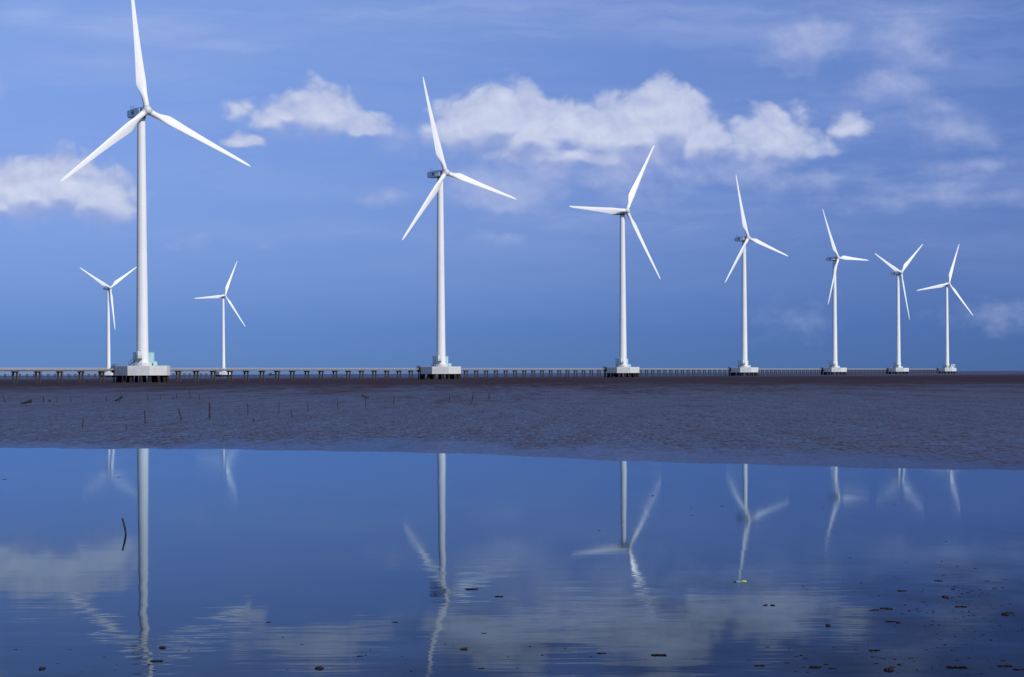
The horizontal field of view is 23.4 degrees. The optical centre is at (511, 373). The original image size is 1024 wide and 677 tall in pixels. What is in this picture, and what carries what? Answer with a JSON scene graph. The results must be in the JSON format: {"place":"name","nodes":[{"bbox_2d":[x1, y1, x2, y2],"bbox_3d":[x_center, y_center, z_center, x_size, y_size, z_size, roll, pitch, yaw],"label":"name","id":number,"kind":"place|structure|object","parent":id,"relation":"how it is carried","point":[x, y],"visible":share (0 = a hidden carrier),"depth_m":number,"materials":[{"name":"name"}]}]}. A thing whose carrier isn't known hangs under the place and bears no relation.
{"place":"outdoors","nodes":[
{"label":"outdoors","id":0,"kind":"place"},
{"bbox_2d":[0,371,1023,469],"bbox_3d":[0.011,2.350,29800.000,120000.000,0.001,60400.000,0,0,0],"label":"mudflat","id":1,"kind":"structure","parent":0,"point":[966,420],"depth_m":134.37,"materials":[{"name":"brown"}]},
{"bbox_2d":[20,399,31,403],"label":"driftwood log","id":2,"kind":"object","parent":1,"relation":"in","point":[29,401],"visible":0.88,"depth_m":203.91,"materials":[{"name":"brown wood"}]},
{"bbox_2d":[0,373,98,377],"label":"access bridge","id":3,"kind":"structure","parent":1,"relation":"in","point":[5,374],"depth_m":2280.56,"materials":[{"name":"concrete"}]},
{"bbox_2d":[0,367,113,383],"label":"access bridge","id":4,"kind":"structure","parent":1,"relation":"in","point":[39,371],"depth_m":753.79,"materials":[{"name":"concrete"}]},
{"bbox_2d":[101,371,115,377],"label":"turbine foundation","id":5,"kind":"object","parent":1,"relation":"in","point":[108,374],"visible":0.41,"depth_m":2364.89,"materials":[{"name":"concrete"}]},
{"bbox_2d":[81,267,136,368],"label":"wind turbine","id":6,"kind":"object","parent":5,"relation":"on","point":[108,288],"visible":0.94,"depth_m":2370.51,"materials":[{"name":"metal"}]},
{"bbox_2d":[114,363,169,382],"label":"turbine foundation","id":7,"kind":"object","parent":1,"relation":"in","point":[153,373],"visible":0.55,"depth_m":779.30,"materials":[{"name":"concrete"}]},
{"bbox_2d":[110,364,116,381],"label":"platform gangway","id":8,"kind":"object","parent":7,"relation":"attached to","point":[113,372],"visible":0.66,"depth_m":787.20,"materials":[{"name":"metal"}]},
{"bbox_2d":[133,352,154,365],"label":"transformer kiosk","id":9,"kind":"object","parent":7,"relation":"on","point":[151,357],"visible":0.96,"depth_m":789.07,"materials":[{"name":"paint"}]},
{"bbox_2d":[149,354,152,363],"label":"door","id":10,"kind":"structure","parent":9,"relation":"in","point":[150,355],"depth_m":789.07,"materials":[{"name":"paint"}]},
{"bbox_2d":[61,0,249,365],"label":"wind turbine","id":11,"kind":"object","parent":7,"relation":"on","point":[137,115],"visible":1,"depth_m":783.51,"materials":[{"name":"paint"}]},
{"bbox_2d":[168,372,210,376],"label":"access bridge","id":12,"kind":"structure","parent":1,"relation":"in","point":[172,373],"depth_m":2558.43,"materials":[{"name":"concrete"}]},
{"bbox_2d":[216,371,230,376],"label":"turbine foundation","id":13,"kind":"object","parent":1,"relation":"in","point":[221,373],"visible":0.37,"depth_m":2612.64,"materials":[{"name":"concrete"}]},
{"bbox_2d":[195,262,244,368],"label":"wind turbine","id":14,"kind":"object","parent":13,"relation":"on","point":[223,325],"visible":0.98,"depth_m":2618.67,"materials":[{"name":"metal"}]},
{"bbox_2d":[170,368,418,381],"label":"access bridge","id":15,"kind":"structure","parent":1,"relation":"in","point":[359,370],"depth_m":917.89,"materials":[{"name":"concrete"}]},
{"bbox_2d":[421,364,460,378],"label":"turbine foundation","id":16,"kind":"object","parent":1,"relation":"in","point":[450,372],"visible":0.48,"depth_m":1026.01,"materials":[{"name":"concrete"}]},
{"bbox_2d":[415,365,420,378],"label":"platform gangway","id":17,"kind":"object","parent":16,"relation":"attached to","point":[419,368],"visible":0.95,"depth_m":1034.17,"materials":[{"name":"metal"}]},
{"bbox_2d":[432,356,447,366],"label":"transformer kiosk","id":18,"kind":"object","parent":16,"relation":"on","point":[434,358],"visible":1,"depth_m":1036.07,"materials":[{"name":"paint"}]},
{"bbox_2d":[402,77,515,366],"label":"wind turbine","id":19,"kind":"object","parent":16,"relation":"on","point":[440,176],"visible":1,"depth_m":1030.51,"materials":[{"name":"metal"}]},
{"bbox_2d":[0,448,1023,676],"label":"tidal pool","id":20,"kind":"structure","parent":1,"relation":"in","point":[211,562],"depth_m":29.97,"materials":[{"name":"blue liquid"}]},
{"bbox_2d":[122,518,126,533],"bbox_3d":[-5.712,2.307,36.537,0.102,0.346,0.037,0,0,0],"label":"bent stick","id":21,"kind":"object","parent":20,"relation":"in","point":[125,530],"visible":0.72,"depth_m":36.53,"materials":[{"name":"brown wood"}]},
{"bbox_2d":[435,368,603,378],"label":"access bridge","id":22,"kind":"structure","parent":1,"relation":"in","point":[531,369],"depth_m":1169.61,"materials":[{"name":"concrete"}]},
{"bbox_2d":[607,365,638,376],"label":"turbine foundation","id":23,"kind":"object","parent":1,"relation":"in","point":[618,370],"visible":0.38,"depth_m":1273.90,"materials":[{"name":"concrete"}]},
{"bbox_2d":[602,366,606,376],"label":"platform gangway","id":24,"kind":"object","parent":23,"relation":"attached to","point":[605,369],"visible":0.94,"depth_m":1282.03,"materials":[{"name":"metal"}]},
{"bbox_2d":[569,146,659,366],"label":"wind turbine","id":25,"kind":"object","parent":23,"relation":"on","point":[621,212],"visible":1,"depth_m":1278.69,"materials":[{"name":"metal"}]},
{"bbox_2d":[628,368,728,376],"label":"access bridge","id":26,"kind":"structure","parent":1,"relation":"in","point":[681,370],"depth_m":1440.20,"materials":[{"name":"concrete"}]},
{"bbox_2d":[731,366,757,375],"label":"turbine foundation","id":27,"kind":"object","parent":1,"relation":"in","point":[742,369],"visible":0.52,"depth_m":1539.78,"materials":[{"name":"concrete"}]},
{"bbox_2d":[725,176,787,366],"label":"wind turbine","id":28,"kind":"object","parent":27,"relation":"on","point":[742,252],"visible":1,"depth_m":1544.54,"materials":[{"name":"metal"}]},
{"bbox_2d":[728,368,821,375],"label":"access bridge","id":29,"kind":"structure","parent":1,"relation":"in","point":[790,369],"depth_m":1717.89,"materials":[{"name":"concrete"}]},
{"bbox_2d":[823,366,846,374],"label":"turbine foundation","id":30,"kind":"object","parent":1,"relation":"in","point":[833,369],"visible":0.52,"depth_m":1817.81,"materials":[{"name":"concrete"}]},
{"bbox_2d":[823,211,868,366],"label":"wind turbine","id":31,"kind":"object","parent":30,"relation":"on","point":[836,259],"visible":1,"depth_m":1822.56,"materials":[{"name":"metal"}]},
{"bbox_2d":[820,369,886,374],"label":"access bridge","id":32,"kind":"structure","parent":1,"relation":"in","point":[851,370],"depth_m":1993.10,"materials":[{"name":"concrete"}]},
{"bbox_2d":[888,367,908,373],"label":"turbine foundation","id":33,"kind":"object","parent":1,"relation":"in","point":[897,369],"visible":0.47,"depth_m":2089.40,"materials":[{"name":"concrete"}]},
{"bbox_2d":[875,244,922,366],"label":"wind turbine","id":34,"kind":"object","parent":33,"relation":"on","point":[897,272],"visible":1,"depth_m":2094.64,"materials":[{"name":"metal"}]},
{"bbox_2d":[887,369,936,373],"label":"access bridge","id":35,"kind":"structure","parent":1,"relation":"in","point":[921,371],"depth_m":2274.88,"materials":[{"name":"concrete"}]},
{"bbox_2d":[938,367,955,373],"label":"turbine foundation","id":36,"kind":"object","parent":1,"relation":"in","point":[945,369],"visible":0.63,"depth_m":2358.70,"materials":[{"name":"concrete"}]},
{"bbox_2d":[917,245,972,367],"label":"wind turbine","id":37,"kind":"object","parent":36,"relation":"on","point":[945,284],"visible":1,"depth_m":2363.67,"materials":[{"name":"metal"}]},
{"bbox_2d":[0,0,1023,375],"label":"sky","id":38,"kind":"structure","parent":0,"point":[901,122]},
{"bbox_2d":[946,665,966,667],"bbox_3d":[3.520,2.326,19.613,0.160,0.020,0.130,0,0,0],"label":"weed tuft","id":39,"kind":"object","parent":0,"point":[955,666],"visible":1,"depth_m":19.59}
]}

